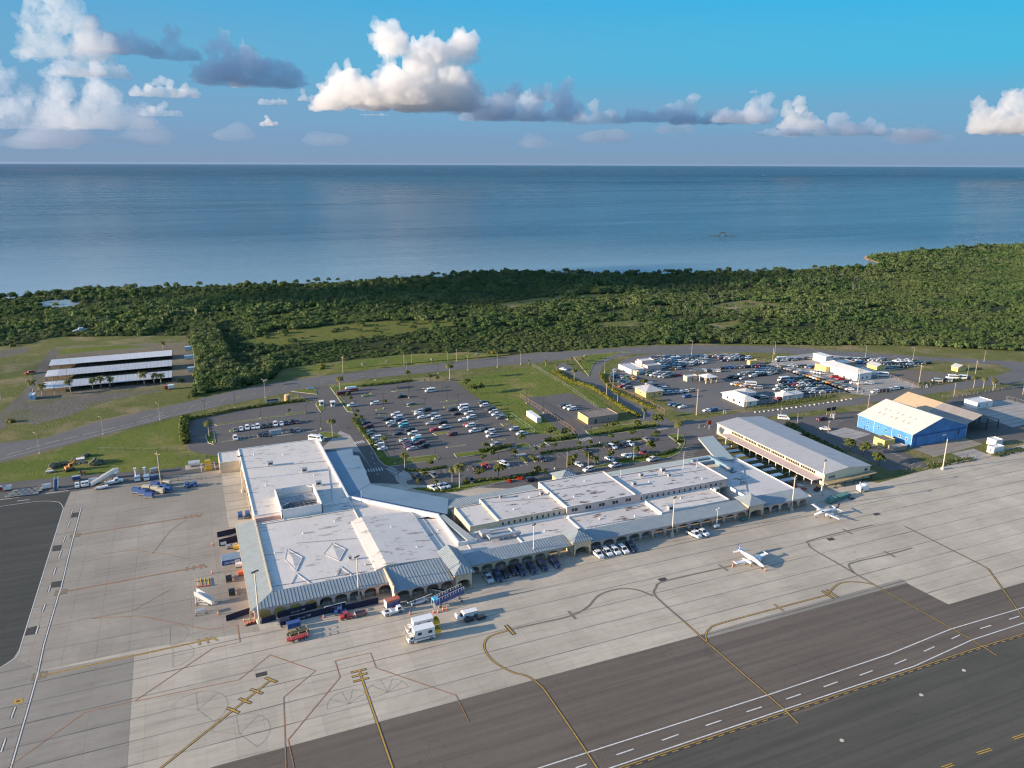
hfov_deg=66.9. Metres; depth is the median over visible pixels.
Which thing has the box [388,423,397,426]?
parked car
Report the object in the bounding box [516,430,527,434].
pickup truck
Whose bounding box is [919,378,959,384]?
hedge
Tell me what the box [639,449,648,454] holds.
parked car
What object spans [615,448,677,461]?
hedge
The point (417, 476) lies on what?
parked car
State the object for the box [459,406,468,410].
parked car
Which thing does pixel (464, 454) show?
kerbed island
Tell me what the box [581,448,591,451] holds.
parked car
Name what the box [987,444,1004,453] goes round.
guard hut
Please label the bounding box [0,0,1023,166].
sky
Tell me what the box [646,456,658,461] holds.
pickup truck
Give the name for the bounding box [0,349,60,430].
dirt track
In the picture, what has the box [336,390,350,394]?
trailer
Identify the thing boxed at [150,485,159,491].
baggage cart
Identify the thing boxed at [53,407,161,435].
sandy verge
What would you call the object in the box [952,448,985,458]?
hangar slab
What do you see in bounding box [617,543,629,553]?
parked car
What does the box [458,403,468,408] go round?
van
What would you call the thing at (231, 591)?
baggage dolly
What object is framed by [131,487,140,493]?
baggage cart
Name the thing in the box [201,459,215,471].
framed machine
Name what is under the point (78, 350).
grass patch
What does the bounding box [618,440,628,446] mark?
parked car
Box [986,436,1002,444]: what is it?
water tank
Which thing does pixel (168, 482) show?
baggage cart
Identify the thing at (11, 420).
shrub
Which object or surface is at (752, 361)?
yellow box hut
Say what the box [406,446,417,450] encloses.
parked car
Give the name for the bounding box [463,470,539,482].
hedge
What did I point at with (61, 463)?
silver shrub
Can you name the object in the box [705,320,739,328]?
clearing
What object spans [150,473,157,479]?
equipment cart
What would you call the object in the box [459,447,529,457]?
kerbed island
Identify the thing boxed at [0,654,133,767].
apron old slab
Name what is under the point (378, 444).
parked car
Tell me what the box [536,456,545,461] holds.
parked car
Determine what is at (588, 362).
kerbed island
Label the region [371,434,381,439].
parked car
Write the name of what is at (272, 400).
sign board
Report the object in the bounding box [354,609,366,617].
baggage dolly
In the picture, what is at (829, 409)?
double sign
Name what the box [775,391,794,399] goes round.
gate kiosk
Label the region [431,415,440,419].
parked car
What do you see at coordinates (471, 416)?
parked car
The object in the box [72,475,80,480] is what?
equipment cart
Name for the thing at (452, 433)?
parked car
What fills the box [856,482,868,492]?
generator
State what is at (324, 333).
clearing
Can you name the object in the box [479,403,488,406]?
parked car
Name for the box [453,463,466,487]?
palm tree
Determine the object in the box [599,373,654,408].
hedge
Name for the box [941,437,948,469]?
apron mast
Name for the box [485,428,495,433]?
parked car
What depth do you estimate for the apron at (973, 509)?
217.48 m
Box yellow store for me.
[873,435,894,447]
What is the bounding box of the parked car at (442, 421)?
[437,419,446,424]
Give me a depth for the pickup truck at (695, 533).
259.10 m
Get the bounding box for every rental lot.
[609,352,850,412]
[768,353,921,394]
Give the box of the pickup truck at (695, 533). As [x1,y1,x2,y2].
[686,529,701,537]
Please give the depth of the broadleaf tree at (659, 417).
367.12 m
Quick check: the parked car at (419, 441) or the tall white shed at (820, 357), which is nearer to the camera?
the parked car at (419, 441)
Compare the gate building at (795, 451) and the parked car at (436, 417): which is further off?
the parked car at (436, 417)
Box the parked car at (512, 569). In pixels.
[507,564,518,575]
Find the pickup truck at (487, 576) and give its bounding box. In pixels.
[482,572,493,582]
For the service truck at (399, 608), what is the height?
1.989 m
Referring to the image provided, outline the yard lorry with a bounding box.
[164,384,173,389]
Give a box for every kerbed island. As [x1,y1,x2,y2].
[205,432,215,443]
[214,411,305,425]
[217,436,269,442]
[272,430,316,436]
[292,388,316,393]
[315,402,323,411]
[319,432,341,437]
[330,379,423,411]
[356,418,439,466]
[395,470,411,486]
[405,467,445,472]
[412,476,528,492]
[433,431,449,435]
[454,447,510,457]
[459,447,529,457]
[473,458,518,463]
[515,443,530,448]
[540,439,641,455]
[542,432,577,443]
[573,351,629,375]
[585,421,658,436]
[594,433,684,468]
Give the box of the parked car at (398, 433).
[393,431,403,435]
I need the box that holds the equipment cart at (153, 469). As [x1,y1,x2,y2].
[150,467,157,473]
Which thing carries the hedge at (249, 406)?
on the ground at (13, 376)
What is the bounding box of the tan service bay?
[815,363,829,372]
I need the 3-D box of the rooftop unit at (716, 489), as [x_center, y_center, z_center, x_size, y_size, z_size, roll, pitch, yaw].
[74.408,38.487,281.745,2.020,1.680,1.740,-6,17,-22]
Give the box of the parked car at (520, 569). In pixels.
[514,563,526,575]
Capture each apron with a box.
[14,470,259,669]
[17,445,1023,767]
[912,438,981,456]
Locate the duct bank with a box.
[279,493,314,504]
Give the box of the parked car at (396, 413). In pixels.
[391,411,400,415]
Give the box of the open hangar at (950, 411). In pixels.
[892,392,998,429]
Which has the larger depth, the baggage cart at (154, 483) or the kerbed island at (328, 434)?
the kerbed island at (328, 434)
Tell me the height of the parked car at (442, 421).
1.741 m
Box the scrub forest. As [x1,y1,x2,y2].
[0,242,1023,396]
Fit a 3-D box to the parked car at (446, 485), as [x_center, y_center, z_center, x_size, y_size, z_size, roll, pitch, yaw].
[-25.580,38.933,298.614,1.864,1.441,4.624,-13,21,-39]
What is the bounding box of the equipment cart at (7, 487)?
[2,484,11,491]
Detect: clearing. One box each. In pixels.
[240,319,461,345]
[498,293,621,307]
[592,320,649,326]
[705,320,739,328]
[711,300,779,312]
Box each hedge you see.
[178,413,190,443]
[190,399,304,419]
[350,417,378,449]
[358,379,412,386]
[405,465,447,470]
[429,488,454,491]
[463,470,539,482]
[478,443,511,452]
[540,437,641,453]
[544,433,577,441]
[551,370,641,416]
[594,424,658,435]
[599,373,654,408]
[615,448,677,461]
[743,394,840,407]
[784,421,842,451]
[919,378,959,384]
[925,457,975,468]
[990,447,1023,456]
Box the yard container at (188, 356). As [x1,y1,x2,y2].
[184,354,192,358]
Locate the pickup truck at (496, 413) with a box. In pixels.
[491,411,502,415]
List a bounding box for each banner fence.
[217,528,235,536]
[219,535,237,545]
[225,607,249,620]
[261,614,276,623]
[276,599,322,617]
[277,598,379,624]
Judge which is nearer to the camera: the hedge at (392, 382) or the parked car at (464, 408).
the parked car at (464, 408)
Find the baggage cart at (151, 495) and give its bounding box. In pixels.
[144,491,154,498]
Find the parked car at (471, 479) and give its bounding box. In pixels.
[465,476,475,482]
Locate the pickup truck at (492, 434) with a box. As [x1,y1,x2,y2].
[486,432,497,437]
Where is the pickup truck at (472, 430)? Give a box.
[469,428,480,432]
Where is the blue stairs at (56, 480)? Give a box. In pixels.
[54,478,59,490]
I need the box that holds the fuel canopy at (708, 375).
[699,373,717,383]
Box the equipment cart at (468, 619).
[464,616,473,622]
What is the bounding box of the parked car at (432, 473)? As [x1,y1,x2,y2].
[429,470,438,477]
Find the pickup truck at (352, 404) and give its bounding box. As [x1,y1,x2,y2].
[347,402,357,406]
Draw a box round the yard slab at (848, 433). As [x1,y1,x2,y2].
[828,428,868,438]
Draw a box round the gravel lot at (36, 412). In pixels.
[15,389,162,424]
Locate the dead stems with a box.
[590,266,875,317]
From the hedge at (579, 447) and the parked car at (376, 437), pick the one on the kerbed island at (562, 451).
the hedge at (579, 447)
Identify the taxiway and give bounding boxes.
[211,583,1023,767]
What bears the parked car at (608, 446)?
on the car park
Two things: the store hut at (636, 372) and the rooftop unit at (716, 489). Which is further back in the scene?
the store hut at (636, 372)
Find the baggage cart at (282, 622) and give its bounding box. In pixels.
[279,617,289,627]
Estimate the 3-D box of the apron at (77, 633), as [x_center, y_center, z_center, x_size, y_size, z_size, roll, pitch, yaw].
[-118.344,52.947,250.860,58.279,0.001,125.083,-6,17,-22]
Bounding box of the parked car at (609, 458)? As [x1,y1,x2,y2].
[604,456,614,461]
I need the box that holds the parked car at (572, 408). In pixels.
[567,406,576,410]
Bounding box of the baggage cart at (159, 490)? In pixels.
[155,487,164,493]
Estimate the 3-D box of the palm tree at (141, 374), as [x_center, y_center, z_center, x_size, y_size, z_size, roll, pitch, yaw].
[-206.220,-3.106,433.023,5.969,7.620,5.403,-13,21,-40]
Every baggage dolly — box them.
[225,574,231,582]
[228,588,234,595]
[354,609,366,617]
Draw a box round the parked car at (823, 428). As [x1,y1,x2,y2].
[819,426,830,429]
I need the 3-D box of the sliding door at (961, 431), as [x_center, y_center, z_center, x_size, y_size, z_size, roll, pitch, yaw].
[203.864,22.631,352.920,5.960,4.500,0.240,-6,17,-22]
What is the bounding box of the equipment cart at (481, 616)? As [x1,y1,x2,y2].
[476,614,487,620]
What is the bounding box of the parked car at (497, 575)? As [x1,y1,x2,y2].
[492,568,503,581]
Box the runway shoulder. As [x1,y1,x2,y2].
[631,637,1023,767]
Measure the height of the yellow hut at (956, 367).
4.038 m
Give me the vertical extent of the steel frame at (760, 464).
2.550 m
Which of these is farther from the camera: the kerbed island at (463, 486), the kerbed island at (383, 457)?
the kerbed island at (383, 457)
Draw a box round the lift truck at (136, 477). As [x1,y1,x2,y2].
[133,467,140,481]
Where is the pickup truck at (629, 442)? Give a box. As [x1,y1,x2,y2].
[624,440,634,445]
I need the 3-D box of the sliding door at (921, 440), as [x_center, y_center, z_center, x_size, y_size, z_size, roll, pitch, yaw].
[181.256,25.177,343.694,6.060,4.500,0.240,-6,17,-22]
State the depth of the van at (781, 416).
378.18 m
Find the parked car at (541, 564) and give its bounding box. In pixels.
[536,558,548,570]
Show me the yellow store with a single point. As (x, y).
(883, 441)
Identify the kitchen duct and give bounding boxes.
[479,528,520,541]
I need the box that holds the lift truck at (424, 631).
[404,622,440,643]
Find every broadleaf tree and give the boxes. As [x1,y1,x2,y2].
[463,379,470,387]
[468,384,477,393]
[473,468,485,478]
[477,382,484,392]
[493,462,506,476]
[510,449,517,457]
[518,433,525,438]
[544,427,556,432]
[561,427,570,433]
[568,455,575,466]
[583,451,593,457]
[590,456,598,465]
[607,450,614,456]
[608,420,618,427]
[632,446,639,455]
[633,419,641,425]
[646,440,655,452]
[652,431,660,436]
[654,414,664,425]
[844,438,856,448]
[859,441,871,454]
[872,452,886,465]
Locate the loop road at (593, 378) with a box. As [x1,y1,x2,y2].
[557,352,672,427]
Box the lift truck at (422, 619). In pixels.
[404,613,439,632]
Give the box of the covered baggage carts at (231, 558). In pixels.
[221,551,240,566]
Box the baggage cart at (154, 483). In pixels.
[150,481,159,485]
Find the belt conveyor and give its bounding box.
[432,588,449,593]
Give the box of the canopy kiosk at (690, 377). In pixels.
[683,374,697,381]
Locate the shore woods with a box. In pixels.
[0,242,1021,303]
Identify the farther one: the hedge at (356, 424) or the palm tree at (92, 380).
the palm tree at (92, 380)
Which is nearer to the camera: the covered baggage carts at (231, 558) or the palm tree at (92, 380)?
the covered baggage carts at (231, 558)
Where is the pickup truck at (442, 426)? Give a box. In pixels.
[439,424,450,428]
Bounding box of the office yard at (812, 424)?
[772,411,928,470]
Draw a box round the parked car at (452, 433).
[447,431,457,435]
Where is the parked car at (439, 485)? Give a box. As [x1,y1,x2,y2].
[435,482,444,488]
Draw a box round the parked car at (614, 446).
[608,443,617,448]
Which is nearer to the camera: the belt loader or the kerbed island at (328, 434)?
the belt loader
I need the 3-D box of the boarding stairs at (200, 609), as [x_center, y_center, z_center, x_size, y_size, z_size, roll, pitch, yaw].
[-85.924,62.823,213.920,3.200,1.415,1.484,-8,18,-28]
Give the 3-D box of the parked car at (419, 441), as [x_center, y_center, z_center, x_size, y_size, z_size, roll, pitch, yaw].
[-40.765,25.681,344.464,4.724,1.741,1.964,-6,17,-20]
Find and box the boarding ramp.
[431,584,463,607]
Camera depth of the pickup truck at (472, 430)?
359.02 m
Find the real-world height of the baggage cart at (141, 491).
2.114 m
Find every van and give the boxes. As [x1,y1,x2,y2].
[425,387,434,392]
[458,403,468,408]
[777,414,789,419]
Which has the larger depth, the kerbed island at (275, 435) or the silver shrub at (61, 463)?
the kerbed island at (275, 435)
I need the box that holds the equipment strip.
[0,461,219,499]
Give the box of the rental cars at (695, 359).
[650,354,971,382]
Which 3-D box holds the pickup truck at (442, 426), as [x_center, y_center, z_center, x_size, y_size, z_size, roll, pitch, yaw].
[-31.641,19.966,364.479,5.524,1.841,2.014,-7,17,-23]
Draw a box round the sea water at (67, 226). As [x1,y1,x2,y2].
[0,164,1023,297]
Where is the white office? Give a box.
[720,390,757,406]
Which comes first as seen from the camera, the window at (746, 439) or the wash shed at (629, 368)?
the window at (746, 439)
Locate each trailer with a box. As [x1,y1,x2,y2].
[286,625,308,636]
[286,630,308,642]
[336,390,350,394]
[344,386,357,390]
[712,507,719,528]
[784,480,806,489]
[825,491,851,503]
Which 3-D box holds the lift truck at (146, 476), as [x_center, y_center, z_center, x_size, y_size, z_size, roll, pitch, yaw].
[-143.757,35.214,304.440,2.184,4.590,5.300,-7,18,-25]
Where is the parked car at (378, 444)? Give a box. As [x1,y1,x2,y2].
[375,442,384,446]
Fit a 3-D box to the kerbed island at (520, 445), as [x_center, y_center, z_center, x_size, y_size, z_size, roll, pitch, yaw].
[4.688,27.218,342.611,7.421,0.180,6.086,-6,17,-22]
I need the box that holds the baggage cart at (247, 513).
[245,510,250,517]
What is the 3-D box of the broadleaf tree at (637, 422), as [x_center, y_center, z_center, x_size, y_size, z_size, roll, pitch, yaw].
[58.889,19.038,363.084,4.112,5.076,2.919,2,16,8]
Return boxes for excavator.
[64,459,80,471]
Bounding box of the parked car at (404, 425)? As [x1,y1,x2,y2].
[398,422,408,427]
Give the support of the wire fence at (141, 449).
on the verge at (158, 437)
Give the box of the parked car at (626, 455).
[621,453,630,457]
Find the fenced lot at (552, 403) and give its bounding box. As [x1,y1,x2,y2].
[523,393,612,436]
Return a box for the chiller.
[283,500,316,508]
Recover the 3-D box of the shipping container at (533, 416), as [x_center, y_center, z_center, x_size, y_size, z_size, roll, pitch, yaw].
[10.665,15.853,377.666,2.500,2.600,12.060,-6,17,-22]
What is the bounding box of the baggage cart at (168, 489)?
[162,486,171,492]
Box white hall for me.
[820,360,871,380]
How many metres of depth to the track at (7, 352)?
509.50 m
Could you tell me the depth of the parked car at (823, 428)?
363.56 m
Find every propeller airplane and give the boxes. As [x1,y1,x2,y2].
[733,544,767,568]
[811,504,842,519]
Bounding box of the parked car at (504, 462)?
[499,460,509,465]
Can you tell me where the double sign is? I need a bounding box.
[826,407,835,414]
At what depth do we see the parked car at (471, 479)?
302.71 m
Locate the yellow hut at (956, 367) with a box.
[951,363,966,371]
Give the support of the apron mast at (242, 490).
on the apron at (973, 509)
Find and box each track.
[0,348,28,357]
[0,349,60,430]
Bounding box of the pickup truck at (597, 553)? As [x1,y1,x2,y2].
[591,548,603,558]
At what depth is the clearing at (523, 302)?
711.23 m
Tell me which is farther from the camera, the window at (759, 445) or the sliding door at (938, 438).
the sliding door at (938, 438)
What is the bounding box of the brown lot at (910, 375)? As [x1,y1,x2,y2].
[889,369,958,385]
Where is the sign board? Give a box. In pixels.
[266,398,278,402]
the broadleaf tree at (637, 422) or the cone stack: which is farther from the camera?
the broadleaf tree at (637, 422)
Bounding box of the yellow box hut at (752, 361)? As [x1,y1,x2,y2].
[747,359,757,364]
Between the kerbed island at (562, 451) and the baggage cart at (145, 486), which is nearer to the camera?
the baggage cart at (145, 486)
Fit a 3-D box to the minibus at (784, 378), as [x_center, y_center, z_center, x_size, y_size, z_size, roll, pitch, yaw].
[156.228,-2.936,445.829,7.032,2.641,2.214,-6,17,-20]
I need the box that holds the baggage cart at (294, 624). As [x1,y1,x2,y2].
[286,619,300,631]
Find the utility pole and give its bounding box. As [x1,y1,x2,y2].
[154,451,161,482]
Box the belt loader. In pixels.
[406,592,431,605]
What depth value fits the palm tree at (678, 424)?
347.54 m
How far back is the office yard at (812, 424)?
353.15 m
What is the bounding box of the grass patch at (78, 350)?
[57,345,149,354]
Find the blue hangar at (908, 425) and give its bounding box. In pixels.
[857,399,967,446]
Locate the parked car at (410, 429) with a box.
[405,427,415,431]
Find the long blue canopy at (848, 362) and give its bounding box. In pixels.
[830,359,854,365]
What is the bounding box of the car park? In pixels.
[188,381,718,488]
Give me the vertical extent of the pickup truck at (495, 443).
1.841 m
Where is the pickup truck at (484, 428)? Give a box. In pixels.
[481,426,491,430]
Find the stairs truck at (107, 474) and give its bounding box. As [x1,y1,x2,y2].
[90,467,122,485]
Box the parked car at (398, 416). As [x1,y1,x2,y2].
[393,414,403,418]
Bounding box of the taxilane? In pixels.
[0,492,69,666]
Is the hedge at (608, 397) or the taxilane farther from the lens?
the hedge at (608, 397)
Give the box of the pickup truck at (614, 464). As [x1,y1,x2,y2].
[608,462,621,467]
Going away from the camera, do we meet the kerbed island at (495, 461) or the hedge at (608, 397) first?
the kerbed island at (495, 461)
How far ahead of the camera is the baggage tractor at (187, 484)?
297.28 m
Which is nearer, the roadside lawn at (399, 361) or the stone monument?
the stone monument
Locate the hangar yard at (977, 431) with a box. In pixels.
[945,384,1023,441]
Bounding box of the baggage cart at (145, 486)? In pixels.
[141,484,150,490]
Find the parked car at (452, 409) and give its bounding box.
[447,407,456,411]
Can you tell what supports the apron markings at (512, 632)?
on the apron at (973, 509)
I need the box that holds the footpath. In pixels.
[323,431,371,468]
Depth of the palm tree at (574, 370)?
441.65 m
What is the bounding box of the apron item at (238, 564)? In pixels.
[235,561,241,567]
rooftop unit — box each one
[315,480,321,486]
[667,504,672,510]
[713,486,720,491]
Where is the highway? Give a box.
[0,345,1023,461]
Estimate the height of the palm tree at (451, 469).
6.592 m
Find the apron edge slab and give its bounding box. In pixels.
[703,579,906,637]
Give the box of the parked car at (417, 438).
[411,436,421,441]
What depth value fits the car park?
354.31 m
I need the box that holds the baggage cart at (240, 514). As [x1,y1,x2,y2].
[238,511,242,518]
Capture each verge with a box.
[0,418,217,482]
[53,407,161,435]
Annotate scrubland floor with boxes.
[0,255,1023,397]
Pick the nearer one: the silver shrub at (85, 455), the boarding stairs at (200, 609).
the boarding stairs at (200, 609)
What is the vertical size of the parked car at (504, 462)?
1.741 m
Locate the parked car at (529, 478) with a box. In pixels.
[525,476,536,481]
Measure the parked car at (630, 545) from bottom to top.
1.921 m
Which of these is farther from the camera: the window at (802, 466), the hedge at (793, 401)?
the hedge at (793, 401)
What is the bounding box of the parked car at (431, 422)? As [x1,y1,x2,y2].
[426,421,435,424]
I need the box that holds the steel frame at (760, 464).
[722,443,805,483]
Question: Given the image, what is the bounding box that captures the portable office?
[964,397,992,408]
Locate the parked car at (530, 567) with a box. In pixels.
[525,561,537,573]
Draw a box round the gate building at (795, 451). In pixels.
[717,416,875,486]
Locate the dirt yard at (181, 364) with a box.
[34,342,194,400]
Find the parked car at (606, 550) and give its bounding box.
[601,546,612,555]
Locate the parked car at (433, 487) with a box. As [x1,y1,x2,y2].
[427,484,437,490]
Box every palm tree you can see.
[25,380,35,391]
[36,383,46,395]
[62,379,73,391]
[87,377,96,388]
[96,375,104,387]
[105,376,114,387]
[136,371,146,384]
[150,373,157,383]
[157,373,164,383]
[203,420,212,436]
[326,419,336,436]
[335,376,343,390]
[399,452,408,469]
[445,362,453,379]
[448,467,454,482]
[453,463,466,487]
[571,368,576,379]
[571,453,577,466]
[673,420,683,439]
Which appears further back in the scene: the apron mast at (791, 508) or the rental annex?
the rental annex
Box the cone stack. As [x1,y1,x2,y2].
[245,619,256,626]
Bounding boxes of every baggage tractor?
[183,481,190,487]
[191,481,197,486]
[334,606,346,615]
[339,611,352,620]
[813,485,820,491]
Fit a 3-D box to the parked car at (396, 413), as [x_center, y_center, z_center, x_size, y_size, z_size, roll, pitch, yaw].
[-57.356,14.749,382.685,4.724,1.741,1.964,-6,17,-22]
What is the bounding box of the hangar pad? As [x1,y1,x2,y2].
[962,400,1023,426]
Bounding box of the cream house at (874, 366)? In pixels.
[866,361,885,370]
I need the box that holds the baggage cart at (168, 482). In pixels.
[161,480,171,485]
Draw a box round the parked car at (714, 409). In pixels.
[709,407,717,411]
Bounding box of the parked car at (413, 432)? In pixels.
[407,430,417,435]
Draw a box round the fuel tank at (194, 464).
[185,460,203,469]
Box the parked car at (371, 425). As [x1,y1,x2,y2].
[363,423,373,427]
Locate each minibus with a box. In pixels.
[308,434,323,440]
[744,381,756,384]
[777,376,789,380]
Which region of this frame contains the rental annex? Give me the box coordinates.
[637,358,653,366]
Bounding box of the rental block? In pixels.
[635,360,661,370]
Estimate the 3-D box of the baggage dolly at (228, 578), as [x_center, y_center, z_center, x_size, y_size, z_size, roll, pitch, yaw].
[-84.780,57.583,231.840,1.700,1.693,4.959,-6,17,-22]
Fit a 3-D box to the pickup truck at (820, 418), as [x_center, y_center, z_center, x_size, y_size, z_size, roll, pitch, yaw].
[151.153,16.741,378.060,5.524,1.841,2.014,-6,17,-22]
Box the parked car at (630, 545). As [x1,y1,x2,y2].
[625,540,637,551]
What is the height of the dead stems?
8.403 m
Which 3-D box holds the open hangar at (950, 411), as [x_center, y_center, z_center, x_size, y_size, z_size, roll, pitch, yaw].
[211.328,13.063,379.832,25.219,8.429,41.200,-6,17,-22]
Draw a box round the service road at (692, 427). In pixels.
[673,368,1023,435]
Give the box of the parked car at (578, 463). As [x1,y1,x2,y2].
[575,461,583,466]
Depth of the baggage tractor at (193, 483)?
297.96 m
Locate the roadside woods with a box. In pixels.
[189,318,279,387]
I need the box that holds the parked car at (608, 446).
[603,443,612,449]
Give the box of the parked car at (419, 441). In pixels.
[415,439,425,444]
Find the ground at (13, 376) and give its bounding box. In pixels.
[0,270,1023,482]
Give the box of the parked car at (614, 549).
[609,544,620,554]
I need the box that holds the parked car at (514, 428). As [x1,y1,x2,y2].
[509,426,519,430]
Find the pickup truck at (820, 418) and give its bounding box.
[816,416,827,420]
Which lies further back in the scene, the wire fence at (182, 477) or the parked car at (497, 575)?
the wire fence at (182, 477)
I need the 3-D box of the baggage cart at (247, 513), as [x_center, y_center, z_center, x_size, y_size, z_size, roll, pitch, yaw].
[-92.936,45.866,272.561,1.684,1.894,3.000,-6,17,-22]
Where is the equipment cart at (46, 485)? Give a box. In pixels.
[42,483,50,489]
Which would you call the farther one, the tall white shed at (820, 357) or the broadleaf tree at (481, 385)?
the tall white shed at (820, 357)
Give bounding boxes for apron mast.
[237,455,244,492]
[251,569,261,623]
[354,555,360,600]
[670,496,676,536]
[790,474,796,510]
[819,459,826,495]
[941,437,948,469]
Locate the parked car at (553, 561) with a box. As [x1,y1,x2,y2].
[548,555,560,567]
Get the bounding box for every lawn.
[282,353,525,375]
[457,363,605,433]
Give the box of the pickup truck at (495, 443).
[490,441,502,445]
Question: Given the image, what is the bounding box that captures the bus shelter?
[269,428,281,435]
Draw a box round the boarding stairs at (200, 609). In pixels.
[194,607,206,615]
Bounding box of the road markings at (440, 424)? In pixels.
[2,347,1002,489]
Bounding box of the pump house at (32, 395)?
[28,392,36,399]
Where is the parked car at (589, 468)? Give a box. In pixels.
[583,465,594,471]
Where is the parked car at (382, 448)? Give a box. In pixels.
[377,446,387,450]
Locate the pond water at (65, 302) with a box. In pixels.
[39,299,78,306]
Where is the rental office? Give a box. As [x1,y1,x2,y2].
[634,384,664,397]
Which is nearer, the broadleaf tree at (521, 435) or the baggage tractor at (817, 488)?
the baggage tractor at (817, 488)
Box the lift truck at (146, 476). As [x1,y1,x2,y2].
[142,467,149,480]
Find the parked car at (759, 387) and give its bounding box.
[754,385,762,388]
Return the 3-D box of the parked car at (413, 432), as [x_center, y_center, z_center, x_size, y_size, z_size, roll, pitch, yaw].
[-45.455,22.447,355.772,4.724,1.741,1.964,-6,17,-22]
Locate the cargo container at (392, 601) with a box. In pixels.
[384,595,399,608]
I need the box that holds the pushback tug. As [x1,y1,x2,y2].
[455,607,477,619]
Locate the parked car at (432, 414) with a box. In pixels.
[428,412,437,416]
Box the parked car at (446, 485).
[442,482,450,487]
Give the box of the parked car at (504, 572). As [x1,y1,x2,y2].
[500,568,510,577]
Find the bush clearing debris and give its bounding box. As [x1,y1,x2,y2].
[73,327,86,331]
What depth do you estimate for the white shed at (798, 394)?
414.17 m
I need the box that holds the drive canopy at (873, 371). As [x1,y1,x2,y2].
[861,367,879,377]
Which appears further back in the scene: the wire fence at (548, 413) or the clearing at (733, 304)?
the clearing at (733, 304)
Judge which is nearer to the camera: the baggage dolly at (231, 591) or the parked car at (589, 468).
the baggage dolly at (231, 591)
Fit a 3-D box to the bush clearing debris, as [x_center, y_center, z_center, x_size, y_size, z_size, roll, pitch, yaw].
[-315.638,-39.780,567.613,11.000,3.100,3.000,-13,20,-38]
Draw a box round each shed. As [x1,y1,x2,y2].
[42,371,172,390]
[45,360,171,380]
[49,350,171,367]
[618,363,644,373]
[788,390,802,398]
[813,352,832,361]
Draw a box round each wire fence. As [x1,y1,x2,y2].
[98,446,186,451]
[161,476,201,480]
[511,412,534,432]
[520,394,575,431]
[532,363,598,408]
[609,378,664,412]
[762,390,841,403]
[928,454,975,464]
[942,384,1021,396]
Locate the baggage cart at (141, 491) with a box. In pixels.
[137,489,146,494]
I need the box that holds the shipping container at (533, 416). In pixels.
[526,410,540,422]
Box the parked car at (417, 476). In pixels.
[412,472,421,479]
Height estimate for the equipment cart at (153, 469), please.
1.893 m
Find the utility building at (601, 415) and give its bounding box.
[578,408,617,423]
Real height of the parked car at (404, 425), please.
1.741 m
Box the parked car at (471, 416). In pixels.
[466,414,476,418]
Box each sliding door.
[915,435,925,445]
[925,434,936,444]
[936,432,945,442]
[945,430,955,440]
[954,429,964,438]
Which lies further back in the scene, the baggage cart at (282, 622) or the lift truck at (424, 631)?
the baggage cart at (282, 622)
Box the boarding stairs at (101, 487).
[93,480,109,489]
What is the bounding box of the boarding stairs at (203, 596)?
[194,589,213,605]
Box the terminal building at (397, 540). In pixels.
[218,436,810,618]
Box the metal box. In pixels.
[76,457,84,463]
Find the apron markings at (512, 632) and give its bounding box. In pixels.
[0,490,1023,767]
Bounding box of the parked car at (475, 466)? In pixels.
[472,464,480,469]
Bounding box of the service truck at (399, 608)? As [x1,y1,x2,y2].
[382,604,404,616]
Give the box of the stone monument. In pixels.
[284,394,289,400]
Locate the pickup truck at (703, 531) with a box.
[694,527,709,536]
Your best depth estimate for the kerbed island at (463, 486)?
298.77 m
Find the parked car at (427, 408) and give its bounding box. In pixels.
[424,407,431,411]
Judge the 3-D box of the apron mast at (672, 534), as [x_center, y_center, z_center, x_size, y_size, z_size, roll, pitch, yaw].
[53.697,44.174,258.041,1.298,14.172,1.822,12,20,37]
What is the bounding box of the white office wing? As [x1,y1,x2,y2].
[736,388,756,395]
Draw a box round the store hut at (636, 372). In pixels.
[633,370,639,375]
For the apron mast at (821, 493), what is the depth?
290.72 m
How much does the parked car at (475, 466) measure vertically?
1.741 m
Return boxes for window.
[732,431,743,438]
[744,437,756,445]
[757,443,769,451]
[771,450,784,458]
[785,457,799,466]
[800,464,815,473]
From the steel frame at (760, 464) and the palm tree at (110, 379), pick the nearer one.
the steel frame at (760, 464)
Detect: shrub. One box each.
[5,418,15,422]
[46,461,57,469]
[56,460,69,466]
[81,453,90,457]
[88,457,104,465]
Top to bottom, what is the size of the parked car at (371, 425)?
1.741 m
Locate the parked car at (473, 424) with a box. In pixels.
[465,422,475,427]
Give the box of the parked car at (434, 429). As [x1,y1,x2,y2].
[430,427,439,431]
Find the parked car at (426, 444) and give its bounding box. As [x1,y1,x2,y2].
[419,442,429,447]
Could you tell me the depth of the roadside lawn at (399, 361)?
484.59 m
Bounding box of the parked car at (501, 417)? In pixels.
[496,414,505,419]
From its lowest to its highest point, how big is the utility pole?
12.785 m
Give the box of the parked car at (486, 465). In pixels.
[481,463,490,468]
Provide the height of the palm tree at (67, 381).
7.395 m

